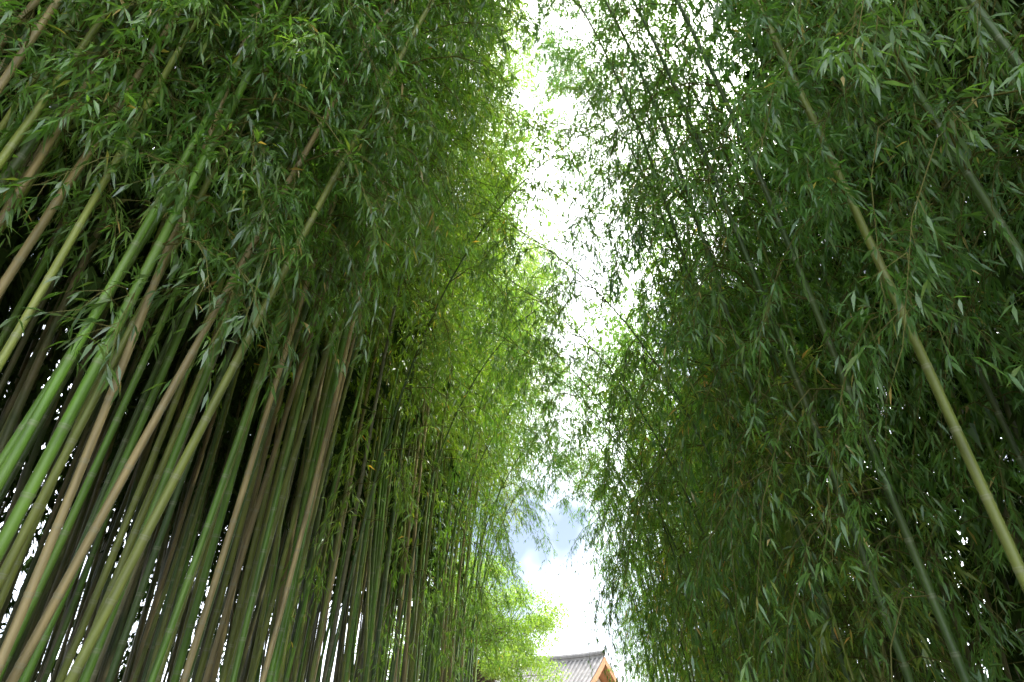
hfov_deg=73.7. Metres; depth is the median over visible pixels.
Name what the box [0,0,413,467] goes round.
bamboo
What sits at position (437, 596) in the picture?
bamboo
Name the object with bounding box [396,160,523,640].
bamboo
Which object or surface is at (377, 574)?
bamboo
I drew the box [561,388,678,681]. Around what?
bamboo
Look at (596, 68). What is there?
bamboo
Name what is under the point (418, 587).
bamboo
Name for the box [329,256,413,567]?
bamboo
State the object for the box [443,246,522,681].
bamboo
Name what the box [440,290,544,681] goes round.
bamboo
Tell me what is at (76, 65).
bamboo
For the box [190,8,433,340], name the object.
bamboo
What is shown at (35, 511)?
bamboo
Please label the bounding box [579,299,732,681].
bamboo
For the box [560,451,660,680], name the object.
bamboo
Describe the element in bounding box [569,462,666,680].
bamboo
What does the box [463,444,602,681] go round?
bamboo
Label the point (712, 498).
bamboo
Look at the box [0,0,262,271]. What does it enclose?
bamboo
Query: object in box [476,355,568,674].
bamboo
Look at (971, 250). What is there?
bamboo
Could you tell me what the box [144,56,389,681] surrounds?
bamboo
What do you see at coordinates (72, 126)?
bamboo
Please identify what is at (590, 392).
bamboo
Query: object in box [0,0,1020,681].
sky
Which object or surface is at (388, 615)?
bamboo
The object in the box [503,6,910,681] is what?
bamboo
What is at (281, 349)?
bamboo
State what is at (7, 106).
bamboo
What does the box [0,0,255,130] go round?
bamboo
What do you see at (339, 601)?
bamboo
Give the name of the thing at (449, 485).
bamboo
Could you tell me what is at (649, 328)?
bamboo
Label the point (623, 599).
bamboo
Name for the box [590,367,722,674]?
bamboo
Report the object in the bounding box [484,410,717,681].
bamboo
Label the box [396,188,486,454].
bamboo
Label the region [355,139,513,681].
bamboo
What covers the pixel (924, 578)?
bamboo
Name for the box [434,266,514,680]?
bamboo
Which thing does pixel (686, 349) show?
bamboo
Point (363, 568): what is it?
bamboo
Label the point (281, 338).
bamboo
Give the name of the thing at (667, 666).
bamboo
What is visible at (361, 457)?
bamboo
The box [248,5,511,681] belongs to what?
bamboo
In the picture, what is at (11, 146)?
bamboo
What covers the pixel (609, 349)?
bamboo
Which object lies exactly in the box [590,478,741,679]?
bamboo
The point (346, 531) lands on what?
bamboo
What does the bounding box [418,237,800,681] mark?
bamboo
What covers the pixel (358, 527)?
bamboo
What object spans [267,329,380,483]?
bamboo
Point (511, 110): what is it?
bamboo
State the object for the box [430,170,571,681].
bamboo
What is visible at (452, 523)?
bamboo
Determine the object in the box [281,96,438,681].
bamboo
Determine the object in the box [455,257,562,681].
bamboo
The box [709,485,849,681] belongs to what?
bamboo
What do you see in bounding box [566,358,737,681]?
bamboo
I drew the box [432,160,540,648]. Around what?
bamboo
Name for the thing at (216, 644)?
bamboo
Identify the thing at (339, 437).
bamboo
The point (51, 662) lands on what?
bamboo
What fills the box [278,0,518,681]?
bamboo
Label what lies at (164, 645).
bamboo
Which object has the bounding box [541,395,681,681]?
bamboo
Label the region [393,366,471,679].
bamboo
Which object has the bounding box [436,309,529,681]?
bamboo
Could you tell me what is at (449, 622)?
bamboo
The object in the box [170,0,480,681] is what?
bamboo
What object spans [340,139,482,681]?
bamboo
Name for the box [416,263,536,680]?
bamboo
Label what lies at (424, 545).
bamboo
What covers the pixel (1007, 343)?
bamboo
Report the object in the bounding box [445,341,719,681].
bamboo
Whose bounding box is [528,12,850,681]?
bamboo
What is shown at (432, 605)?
bamboo
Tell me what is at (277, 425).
bamboo
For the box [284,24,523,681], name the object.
bamboo
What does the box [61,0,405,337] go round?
bamboo
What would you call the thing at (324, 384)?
bamboo
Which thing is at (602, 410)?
bamboo
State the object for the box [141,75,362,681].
bamboo
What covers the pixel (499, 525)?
bamboo
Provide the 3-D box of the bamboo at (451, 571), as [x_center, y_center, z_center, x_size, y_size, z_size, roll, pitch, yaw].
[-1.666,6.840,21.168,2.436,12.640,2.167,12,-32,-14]
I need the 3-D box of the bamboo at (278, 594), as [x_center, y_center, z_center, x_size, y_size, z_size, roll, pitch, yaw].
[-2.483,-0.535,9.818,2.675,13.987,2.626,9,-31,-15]
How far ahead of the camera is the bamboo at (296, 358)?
10.71 m
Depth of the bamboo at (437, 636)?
17.03 m
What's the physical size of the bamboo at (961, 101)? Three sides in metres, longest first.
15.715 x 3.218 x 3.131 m
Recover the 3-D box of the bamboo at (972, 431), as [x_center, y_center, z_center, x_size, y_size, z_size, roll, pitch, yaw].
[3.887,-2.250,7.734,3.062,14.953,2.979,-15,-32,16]
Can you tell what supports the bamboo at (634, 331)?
on the ground
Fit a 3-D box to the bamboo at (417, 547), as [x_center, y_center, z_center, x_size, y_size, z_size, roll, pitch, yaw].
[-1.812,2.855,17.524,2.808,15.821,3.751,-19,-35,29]
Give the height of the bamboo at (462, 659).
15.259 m
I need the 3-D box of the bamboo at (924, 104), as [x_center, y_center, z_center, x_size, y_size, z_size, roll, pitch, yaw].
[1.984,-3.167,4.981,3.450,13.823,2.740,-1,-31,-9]
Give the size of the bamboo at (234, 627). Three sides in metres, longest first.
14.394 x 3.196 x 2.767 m
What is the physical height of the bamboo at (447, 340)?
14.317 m
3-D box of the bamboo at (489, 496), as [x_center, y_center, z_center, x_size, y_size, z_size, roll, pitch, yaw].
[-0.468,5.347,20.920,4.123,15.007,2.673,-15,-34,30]
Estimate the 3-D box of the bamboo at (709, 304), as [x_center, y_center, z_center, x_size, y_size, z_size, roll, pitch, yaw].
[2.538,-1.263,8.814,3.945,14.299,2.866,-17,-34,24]
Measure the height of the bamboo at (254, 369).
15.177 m
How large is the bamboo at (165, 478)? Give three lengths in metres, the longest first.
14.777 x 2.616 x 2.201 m
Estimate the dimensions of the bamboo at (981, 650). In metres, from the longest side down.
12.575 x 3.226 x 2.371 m
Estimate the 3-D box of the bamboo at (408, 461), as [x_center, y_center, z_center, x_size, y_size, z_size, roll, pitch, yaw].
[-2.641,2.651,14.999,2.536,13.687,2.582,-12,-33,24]
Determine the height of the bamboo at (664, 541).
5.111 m
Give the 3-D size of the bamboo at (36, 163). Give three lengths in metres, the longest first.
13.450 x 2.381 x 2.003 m
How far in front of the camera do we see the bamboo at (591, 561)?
18.15 m
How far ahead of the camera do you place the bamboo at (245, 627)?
5.96 m
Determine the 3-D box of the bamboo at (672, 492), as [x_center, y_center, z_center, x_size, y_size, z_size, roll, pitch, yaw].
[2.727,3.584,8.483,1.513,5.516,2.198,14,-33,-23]
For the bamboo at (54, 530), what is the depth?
3.89 m
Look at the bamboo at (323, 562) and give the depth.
10.55 m
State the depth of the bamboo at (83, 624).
4.89 m
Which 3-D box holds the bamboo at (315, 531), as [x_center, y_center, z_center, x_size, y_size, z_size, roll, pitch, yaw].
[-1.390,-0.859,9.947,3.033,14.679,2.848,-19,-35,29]
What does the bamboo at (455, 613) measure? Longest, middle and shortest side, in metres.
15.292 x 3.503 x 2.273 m
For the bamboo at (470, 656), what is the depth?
20.74 m
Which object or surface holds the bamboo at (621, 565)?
on the ground
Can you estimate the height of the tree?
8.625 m
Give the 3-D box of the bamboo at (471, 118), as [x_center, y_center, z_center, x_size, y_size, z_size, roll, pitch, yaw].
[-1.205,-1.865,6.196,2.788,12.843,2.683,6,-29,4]
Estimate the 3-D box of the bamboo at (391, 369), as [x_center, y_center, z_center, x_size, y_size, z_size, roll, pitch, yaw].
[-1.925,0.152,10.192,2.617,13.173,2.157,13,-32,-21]
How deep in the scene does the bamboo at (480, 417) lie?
14.82 m
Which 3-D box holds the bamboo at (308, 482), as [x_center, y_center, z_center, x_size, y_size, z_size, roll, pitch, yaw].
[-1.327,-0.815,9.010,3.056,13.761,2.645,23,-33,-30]
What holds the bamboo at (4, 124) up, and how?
on the ground
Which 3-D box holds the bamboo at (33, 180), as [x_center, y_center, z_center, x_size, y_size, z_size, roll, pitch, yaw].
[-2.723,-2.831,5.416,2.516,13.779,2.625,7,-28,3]
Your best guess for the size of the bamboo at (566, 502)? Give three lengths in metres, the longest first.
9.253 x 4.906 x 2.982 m
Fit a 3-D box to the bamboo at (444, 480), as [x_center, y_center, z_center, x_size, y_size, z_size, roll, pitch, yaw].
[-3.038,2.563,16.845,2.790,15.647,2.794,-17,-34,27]
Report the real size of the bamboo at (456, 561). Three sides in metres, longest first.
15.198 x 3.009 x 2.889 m
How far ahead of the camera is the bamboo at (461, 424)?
15.71 m
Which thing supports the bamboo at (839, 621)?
on the ground
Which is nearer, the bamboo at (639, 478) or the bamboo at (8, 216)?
the bamboo at (8, 216)
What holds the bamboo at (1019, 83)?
on the ground
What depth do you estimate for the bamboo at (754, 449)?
6.56 m
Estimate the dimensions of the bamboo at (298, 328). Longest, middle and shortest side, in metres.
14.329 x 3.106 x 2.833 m
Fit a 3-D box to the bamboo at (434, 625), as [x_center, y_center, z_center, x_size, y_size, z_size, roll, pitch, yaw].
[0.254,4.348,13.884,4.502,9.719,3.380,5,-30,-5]
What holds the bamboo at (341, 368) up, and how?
on the ground
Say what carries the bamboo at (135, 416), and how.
on the ground
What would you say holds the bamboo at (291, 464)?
on the ground
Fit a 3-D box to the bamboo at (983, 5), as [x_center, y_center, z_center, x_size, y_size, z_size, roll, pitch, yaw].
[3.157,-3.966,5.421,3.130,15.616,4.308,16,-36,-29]
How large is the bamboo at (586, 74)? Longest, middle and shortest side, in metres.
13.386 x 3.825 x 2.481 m
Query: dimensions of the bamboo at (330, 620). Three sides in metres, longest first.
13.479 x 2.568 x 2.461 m
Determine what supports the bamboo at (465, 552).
on the ground
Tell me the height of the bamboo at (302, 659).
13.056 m
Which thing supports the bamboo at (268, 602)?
on the ground
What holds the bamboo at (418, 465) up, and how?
on the ground
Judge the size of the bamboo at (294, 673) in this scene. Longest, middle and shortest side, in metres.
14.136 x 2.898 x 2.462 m
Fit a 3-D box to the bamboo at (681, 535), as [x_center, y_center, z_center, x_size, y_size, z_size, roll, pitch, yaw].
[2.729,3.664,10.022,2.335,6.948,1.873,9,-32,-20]
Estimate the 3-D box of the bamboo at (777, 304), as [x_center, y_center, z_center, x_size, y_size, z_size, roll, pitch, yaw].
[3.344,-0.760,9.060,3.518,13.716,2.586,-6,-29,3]
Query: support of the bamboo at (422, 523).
on the ground
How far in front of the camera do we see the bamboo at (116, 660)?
4.93 m
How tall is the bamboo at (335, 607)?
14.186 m
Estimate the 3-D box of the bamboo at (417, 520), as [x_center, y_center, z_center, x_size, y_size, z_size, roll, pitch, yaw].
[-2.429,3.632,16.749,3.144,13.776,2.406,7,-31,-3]
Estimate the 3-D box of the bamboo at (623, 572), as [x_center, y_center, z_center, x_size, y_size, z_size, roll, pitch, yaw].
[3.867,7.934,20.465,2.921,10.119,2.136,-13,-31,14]
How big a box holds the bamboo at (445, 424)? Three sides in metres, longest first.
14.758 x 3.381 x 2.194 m
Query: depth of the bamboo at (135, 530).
4.79 m
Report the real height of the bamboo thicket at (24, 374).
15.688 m
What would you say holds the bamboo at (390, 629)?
on the ground
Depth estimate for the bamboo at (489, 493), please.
21.46 m
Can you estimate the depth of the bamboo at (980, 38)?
3.50 m
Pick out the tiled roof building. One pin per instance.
(577, 666)
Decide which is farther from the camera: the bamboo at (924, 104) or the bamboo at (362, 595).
the bamboo at (362, 595)
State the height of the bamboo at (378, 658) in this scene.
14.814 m
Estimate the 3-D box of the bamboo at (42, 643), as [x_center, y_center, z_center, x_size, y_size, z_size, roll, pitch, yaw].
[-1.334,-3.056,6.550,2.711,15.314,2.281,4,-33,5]
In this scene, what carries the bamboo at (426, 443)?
on the ground
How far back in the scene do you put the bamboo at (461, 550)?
19.45 m
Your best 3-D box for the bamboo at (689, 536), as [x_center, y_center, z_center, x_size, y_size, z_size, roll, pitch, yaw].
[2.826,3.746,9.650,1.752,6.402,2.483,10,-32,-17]
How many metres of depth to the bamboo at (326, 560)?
12.62 m
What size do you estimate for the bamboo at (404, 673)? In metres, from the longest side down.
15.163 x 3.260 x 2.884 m
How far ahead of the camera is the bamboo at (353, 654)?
11.33 m
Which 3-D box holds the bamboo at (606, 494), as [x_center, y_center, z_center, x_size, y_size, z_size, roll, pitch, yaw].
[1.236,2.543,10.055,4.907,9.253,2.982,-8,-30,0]
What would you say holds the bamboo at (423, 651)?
on the ground
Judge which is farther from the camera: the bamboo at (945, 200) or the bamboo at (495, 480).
the bamboo at (495, 480)
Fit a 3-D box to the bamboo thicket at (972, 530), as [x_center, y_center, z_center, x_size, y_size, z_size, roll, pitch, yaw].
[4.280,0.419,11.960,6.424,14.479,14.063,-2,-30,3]
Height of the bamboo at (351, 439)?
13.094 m
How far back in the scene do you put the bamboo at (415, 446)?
13.67 m
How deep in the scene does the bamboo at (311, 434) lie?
8.72 m
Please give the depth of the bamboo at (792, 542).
5.82 m
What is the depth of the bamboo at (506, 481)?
22.63 m
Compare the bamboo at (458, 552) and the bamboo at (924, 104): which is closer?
the bamboo at (924, 104)
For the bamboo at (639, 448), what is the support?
on the ground
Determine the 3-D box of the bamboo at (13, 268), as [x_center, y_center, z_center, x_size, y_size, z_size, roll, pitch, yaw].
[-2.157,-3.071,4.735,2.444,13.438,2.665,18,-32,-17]
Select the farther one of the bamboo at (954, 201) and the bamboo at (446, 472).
the bamboo at (446, 472)
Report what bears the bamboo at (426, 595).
on the ground
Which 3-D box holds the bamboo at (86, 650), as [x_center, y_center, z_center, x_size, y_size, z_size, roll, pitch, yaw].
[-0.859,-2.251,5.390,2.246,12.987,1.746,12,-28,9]
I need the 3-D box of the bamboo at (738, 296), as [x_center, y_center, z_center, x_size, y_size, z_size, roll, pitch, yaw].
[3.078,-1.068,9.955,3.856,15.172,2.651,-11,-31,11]
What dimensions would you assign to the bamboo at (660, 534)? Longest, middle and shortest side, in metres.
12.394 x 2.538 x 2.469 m
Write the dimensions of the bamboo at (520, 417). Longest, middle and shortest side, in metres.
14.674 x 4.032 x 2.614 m
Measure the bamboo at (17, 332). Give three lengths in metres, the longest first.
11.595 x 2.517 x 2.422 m
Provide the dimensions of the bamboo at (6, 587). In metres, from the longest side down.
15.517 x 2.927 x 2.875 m
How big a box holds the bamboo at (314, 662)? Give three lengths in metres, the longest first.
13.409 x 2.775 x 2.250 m
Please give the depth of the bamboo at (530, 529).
18.07 m
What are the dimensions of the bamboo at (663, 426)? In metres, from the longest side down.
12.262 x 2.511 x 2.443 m
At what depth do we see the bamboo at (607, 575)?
20.30 m
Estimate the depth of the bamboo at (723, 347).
13.81 m
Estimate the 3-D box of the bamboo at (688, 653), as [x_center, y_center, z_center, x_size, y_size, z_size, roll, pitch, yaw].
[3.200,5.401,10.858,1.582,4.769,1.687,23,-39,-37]
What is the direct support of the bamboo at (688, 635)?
on the ground
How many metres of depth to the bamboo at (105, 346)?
3.62 m
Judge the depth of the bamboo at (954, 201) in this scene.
4.16 m
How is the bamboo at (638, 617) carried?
on the ground
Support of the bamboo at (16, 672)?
on the ground
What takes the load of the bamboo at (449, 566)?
on the ground
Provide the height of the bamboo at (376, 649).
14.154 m
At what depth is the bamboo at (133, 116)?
5.88 m
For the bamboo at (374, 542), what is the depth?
11.26 m
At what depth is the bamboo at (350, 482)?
10.58 m
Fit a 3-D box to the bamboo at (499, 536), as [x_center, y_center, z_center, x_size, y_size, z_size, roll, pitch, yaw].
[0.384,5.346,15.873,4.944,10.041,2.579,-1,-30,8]
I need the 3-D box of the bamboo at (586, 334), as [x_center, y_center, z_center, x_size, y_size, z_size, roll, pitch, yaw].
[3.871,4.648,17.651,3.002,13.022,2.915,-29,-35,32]
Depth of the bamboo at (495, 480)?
21.82 m
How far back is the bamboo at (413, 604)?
15.63 m
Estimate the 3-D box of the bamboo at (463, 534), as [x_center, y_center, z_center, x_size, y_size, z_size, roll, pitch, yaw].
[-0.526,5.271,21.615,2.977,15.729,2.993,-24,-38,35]
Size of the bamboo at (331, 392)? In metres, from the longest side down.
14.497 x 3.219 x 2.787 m
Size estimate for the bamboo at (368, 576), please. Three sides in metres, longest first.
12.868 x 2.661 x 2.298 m
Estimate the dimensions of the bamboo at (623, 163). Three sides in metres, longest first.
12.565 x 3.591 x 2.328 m
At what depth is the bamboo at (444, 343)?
8.46 m
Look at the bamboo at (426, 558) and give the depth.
13.56 m
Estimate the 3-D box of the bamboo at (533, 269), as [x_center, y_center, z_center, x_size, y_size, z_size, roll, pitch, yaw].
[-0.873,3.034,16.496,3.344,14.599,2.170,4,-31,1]
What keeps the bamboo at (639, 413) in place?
on the ground
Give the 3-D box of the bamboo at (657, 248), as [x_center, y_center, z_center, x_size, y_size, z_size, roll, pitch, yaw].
[4.316,1.934,13.144,2.680,13.091,2.608,-5,-32,2]
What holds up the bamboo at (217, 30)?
on the ground
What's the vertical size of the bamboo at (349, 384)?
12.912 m
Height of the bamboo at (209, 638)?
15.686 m
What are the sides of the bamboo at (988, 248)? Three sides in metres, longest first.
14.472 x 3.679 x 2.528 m
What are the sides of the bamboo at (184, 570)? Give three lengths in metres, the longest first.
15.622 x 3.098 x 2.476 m
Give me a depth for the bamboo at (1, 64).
4.63 m
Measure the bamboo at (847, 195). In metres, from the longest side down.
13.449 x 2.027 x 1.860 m
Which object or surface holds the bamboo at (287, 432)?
on the ground
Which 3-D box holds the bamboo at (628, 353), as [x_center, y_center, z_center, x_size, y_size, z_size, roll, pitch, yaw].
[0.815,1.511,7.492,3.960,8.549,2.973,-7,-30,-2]
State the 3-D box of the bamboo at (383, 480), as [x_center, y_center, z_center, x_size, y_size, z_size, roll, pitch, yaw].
[-1.165,0.346,12.759,3.842,15.401,2.728,-23,-37,35]
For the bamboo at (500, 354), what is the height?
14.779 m
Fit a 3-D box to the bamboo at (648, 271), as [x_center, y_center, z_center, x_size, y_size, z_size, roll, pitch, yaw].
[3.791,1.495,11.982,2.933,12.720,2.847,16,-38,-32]
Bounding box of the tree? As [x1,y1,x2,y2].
[345,553,571,681]
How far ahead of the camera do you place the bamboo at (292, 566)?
6.19 m
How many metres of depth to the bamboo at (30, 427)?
3.83 m
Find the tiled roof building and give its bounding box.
[496,650,618,681]
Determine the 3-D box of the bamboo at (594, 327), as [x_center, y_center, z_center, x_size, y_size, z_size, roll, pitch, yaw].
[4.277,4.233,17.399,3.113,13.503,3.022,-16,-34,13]
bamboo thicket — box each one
[0,0,498,681]
[562,0,1023,681]
[637,0,1023,681]
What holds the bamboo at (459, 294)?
on the ground
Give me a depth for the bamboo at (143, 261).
7.30 m
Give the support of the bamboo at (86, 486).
on the ground
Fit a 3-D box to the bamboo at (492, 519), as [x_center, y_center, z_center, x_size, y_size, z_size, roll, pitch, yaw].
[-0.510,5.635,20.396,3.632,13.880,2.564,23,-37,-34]
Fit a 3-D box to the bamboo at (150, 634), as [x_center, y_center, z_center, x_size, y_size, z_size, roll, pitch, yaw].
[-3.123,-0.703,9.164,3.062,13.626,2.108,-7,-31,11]
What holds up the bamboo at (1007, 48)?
on the ground
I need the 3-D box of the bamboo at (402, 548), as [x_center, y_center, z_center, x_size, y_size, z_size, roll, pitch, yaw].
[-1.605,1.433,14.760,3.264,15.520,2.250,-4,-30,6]
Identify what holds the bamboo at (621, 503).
on the ground
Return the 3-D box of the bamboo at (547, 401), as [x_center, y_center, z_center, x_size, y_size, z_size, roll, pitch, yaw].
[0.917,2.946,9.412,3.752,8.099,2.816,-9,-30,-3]
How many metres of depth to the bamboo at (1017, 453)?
4.62 m
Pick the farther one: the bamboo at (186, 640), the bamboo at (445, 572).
the bamboo at (445, 572)
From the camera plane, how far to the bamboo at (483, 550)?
22.03 m
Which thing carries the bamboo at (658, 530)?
on the ground
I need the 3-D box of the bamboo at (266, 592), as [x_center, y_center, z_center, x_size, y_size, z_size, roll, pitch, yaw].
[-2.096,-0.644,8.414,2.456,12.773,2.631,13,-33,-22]
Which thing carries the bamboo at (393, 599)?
on the ground
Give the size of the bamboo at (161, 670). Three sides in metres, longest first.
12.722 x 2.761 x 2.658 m
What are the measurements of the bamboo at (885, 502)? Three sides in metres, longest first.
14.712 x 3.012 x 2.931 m
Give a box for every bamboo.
[0,0,215,75]
[0,0,254,160]
[0,0,254,240]
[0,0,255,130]
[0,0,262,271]
[0,0,274,152]
[0,0,298,228]
[0,0,298,298]
[0,0,300,202]
[0,0,303,350]
[0,0,309,207]
[0,0,319,199]
[0,0,380,371]
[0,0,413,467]
[0,0,421,590]
[0,0,427,493]
[0,0,428,675]
[0,0,437,562]
[0,0,463,681]
[0,2,145,235]
[0,6,288,437]
[0,7,336,503]
[0,9,351,611]
[6,0,474,681]
[18,1,437,681]
[29,0,384,681]
[41,1,307,681]
[41,2,204,196]
[55,0,427,681]
[59,3,250,73]
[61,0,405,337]
[64,0,578,681]
[77,0,486,681]
[79,0,492,681]
[89,0,485,681]
[105,5,464,681]
[129,116,331,681]
[131,45,389,681]
[132,48,394,339]
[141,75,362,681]
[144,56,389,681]
[147,0,479,681]
[155,0,519,681]
[169,48,392,681]
[169,93,321,619]
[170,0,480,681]
[179,0,550,681]
[187,4,507,681]
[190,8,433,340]
[194,1,471,681]
[202,1,479,681]
[209,5,407,681]
[210,16,481,681]
[219,0,520,681]
[226,0,528,681]
[226,12,519,679]
[230,0,549,681]
[230,187,385,496]
[232,19,486,513]
[240,175,365,445]
[247,13,416,681]
[247,240,366,633]
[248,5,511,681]
[252,121,452,640]
[254,49,423,681]
[259,0,500,681]
[263,49,425,665]
[265,0,518,681]
[267,155,458,630]
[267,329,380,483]
[273,0,511,681]
[275,55,494,621]
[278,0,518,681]
[278,63,674,681]
[279,23,513,681]
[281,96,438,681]
[282,0,542,595]
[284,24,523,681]
[285,0,536,681]
[285,175,418,671]
[287,116,462,681]
[294,254,633,681]
[296,287,393,484]
[296,288,419,681]
[299,123,480,681]
[300,120,452,681]
[303,1,534,551]
[303,276,414,468]
[309,86,469,681]
[313,36,519,681]
[315,177,462,681]
[318,286,411,680]
[322,1,542,681]
[322,246,427,679]
[329,101,476,399]
[329,249,432,681]
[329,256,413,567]
[337,402,431,680]
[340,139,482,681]
[343,77,518,681]
[347,116,533,681]
[350,152,472,681]
[352,53,532,681]
[353,239,473,681]
[353,315,465,680]
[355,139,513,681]
[356,58,531,681]
[357,293,496,632]
[358,120,475,679]
[359,409,445,681]
[361,44,546,678]
[361,112,523,681]
[361,194,465,591]
[367,127,540,680]
[367,129,533,681]
[368,132,530,681]
[370,157,532,678]
[372,414,437,677]
[373,297,437,533]
[375,103,541,681]
[377,159,506,629]
[377,194,468,542]
[378,186,522,681]
[381,444,443,681]
[382,210,529,681]
[385,296,471,677]
[385,489,450,652]
[388,394,463,681]
[393,49,544,681]
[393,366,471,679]
[395,180,497,648]
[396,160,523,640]
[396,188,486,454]
[400,235,498,680]
[400,241,516,681]
[402,77,563,681]
[406,390,460,680]
[407,151,517,681]
[407,267,519,678]
[408,177,837,681]
[409,64,598,681]
[409,347,621,681]
[411,223,515,640]
[412,222,539,681]
[414,224,521,640]
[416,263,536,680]
[417,380,476,681]
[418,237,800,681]
[419,372,628,681]
[420,235,543,681]
[422,242,549,681]
[422,274,539,681]
[422,284,777,681]
[423,458,475,671]
[423,501,472,605]
[425,404,493,677]
[429,410,621,681]
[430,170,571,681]
[430,311,759,681]
[431,157,507,654]
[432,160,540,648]
[432,210,591,681]
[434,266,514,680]
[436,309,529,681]
[436,395,480,569]
[439,239,539,451]
[439,275,541,681]
[439,306,545,677]
[440,252,539,670]
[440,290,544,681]
[442,228,565,681]
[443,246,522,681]
[444,264,550,681]
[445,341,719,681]
[448,293,541,676]
[450,309,540,681]
[450,333,546,673]
[451,202,524,679]
[453,263,577,681]
[453,275,542,666]
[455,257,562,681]
[456,368,526,676]
[459,332,533,640]
[460,283,560,681]
[460,320,540,662]
[461,383,515,681]
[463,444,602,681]
[465,356,569,681]
[467,314,571,681]
[467,353,561,679]
[470,361,550,681]
[472,366,533,537]
[474,297,560,681]
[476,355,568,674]
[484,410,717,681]
[484,429,670,681]
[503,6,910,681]
[524,0,925,681]
[525,0,920,681]
[526,0,972,681]
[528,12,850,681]
[530,108,855,681]
[532,0,1023,681]
[535,361,707,681]
[538,14,972,681]
[541,335,741,681]
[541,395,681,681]
[547,0,1016,681]
[556,0,974,681]
[558,0,927,681]
[558,416,737,681]
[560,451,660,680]
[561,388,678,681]
[561,449,662,681]
[561,450,672,681]
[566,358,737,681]
[567,413,682,681]
[568,0,1023,681]
[568,316,709,659]
[569,372,744,681]
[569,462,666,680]
[573,347,735,681]
[578,340,738,680]
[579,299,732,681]
[581,293,763,681]
[583,0,993,681]
[583,456,690,680]
[586,235,778,676]
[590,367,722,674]
[590,379,768,681]
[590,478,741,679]
[592,199,813,670]
[594,293,749,681]
[599,327,772,681]
[600,179,877,661]
[601,141,838,681]
[601,372,705,681]
[602,112,955,681]
[603,299,750,681]
[608,459,781,681]
[619,455,733,681]
[620,150,837,678]
[621,0,1023,681]
[621,301,774,679]
[625,418,794,681]
[626,447,774,681]
[629,187,853,676]
[631,416,717,677]
[631,522,711,681]
[638,439,815,679]
[645,24,1005,681]
[647,356,939,681]
[648,0,923,681]
[650,249,924,681]
[652,532,742,681]
[655,323,864,681]
[658,0,1023,496]
[659,0,1023,681]
[669,0,1023,440]
[674,0,1023,592]
[679,0,1023,631]
[684,0,1023,343]
[696,0,1023,681]
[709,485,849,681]
[710,0,1023,522]
[720,0,1023,627]
[731,0,1023,681]
[737,418,933,681]
[749,0,1023,428]
[764,344,988,681]
[776,0,1023,385]
[785,0,1023,419]
[825,0,1023,162]
[831,0,1023,490]
[856,0,1023,203]
[909,0,1022,214]
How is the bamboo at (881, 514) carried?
on the ground
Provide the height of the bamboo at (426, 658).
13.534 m
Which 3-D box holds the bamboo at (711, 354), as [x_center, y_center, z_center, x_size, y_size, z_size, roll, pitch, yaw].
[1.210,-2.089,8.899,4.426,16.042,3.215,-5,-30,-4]
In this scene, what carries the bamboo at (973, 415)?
on the ground
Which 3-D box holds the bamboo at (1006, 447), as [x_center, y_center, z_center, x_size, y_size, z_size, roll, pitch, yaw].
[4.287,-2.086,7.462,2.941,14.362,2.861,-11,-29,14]
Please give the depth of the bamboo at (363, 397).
11.85 m
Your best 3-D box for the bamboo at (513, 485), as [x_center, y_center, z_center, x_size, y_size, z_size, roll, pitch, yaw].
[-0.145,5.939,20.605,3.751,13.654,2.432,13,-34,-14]
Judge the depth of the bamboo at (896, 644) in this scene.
5.64 m
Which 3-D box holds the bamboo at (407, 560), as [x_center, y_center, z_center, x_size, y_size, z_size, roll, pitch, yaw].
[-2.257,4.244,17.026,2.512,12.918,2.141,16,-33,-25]
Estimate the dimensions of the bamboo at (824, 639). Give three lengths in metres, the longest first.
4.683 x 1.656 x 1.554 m
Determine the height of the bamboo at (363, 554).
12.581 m
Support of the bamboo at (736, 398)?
on the ground
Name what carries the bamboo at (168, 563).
on the ground
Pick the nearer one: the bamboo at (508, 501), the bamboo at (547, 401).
the bamboo at (547, 401)
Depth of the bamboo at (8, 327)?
5.26 m
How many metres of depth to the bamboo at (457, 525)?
19.80 m
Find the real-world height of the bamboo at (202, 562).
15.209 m
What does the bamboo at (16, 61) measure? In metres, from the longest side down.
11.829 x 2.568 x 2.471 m
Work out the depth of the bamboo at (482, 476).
19.09 m
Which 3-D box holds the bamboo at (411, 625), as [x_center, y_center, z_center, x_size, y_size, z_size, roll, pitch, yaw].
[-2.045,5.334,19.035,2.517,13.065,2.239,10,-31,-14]
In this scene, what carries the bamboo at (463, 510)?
on the ground
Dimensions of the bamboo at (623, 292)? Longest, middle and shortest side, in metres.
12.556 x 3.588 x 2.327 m
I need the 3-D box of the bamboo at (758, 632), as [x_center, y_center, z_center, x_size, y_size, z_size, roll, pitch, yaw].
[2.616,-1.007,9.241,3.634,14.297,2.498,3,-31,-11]
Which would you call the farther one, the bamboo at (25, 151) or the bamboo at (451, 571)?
the bamboo at (451, 571)
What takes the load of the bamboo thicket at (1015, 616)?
on the ground
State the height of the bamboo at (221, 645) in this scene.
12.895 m
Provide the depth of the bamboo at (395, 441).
12.48 m
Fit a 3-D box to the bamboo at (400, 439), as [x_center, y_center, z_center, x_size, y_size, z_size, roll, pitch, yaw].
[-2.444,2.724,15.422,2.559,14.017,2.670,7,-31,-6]
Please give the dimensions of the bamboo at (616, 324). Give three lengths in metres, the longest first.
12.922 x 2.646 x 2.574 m
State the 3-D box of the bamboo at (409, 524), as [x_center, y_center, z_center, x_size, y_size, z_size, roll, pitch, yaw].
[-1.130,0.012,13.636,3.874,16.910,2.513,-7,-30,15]
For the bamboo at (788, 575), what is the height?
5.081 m
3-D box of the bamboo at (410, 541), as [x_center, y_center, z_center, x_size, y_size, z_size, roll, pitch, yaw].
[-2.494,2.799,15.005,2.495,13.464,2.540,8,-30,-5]
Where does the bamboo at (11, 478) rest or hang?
on the ground

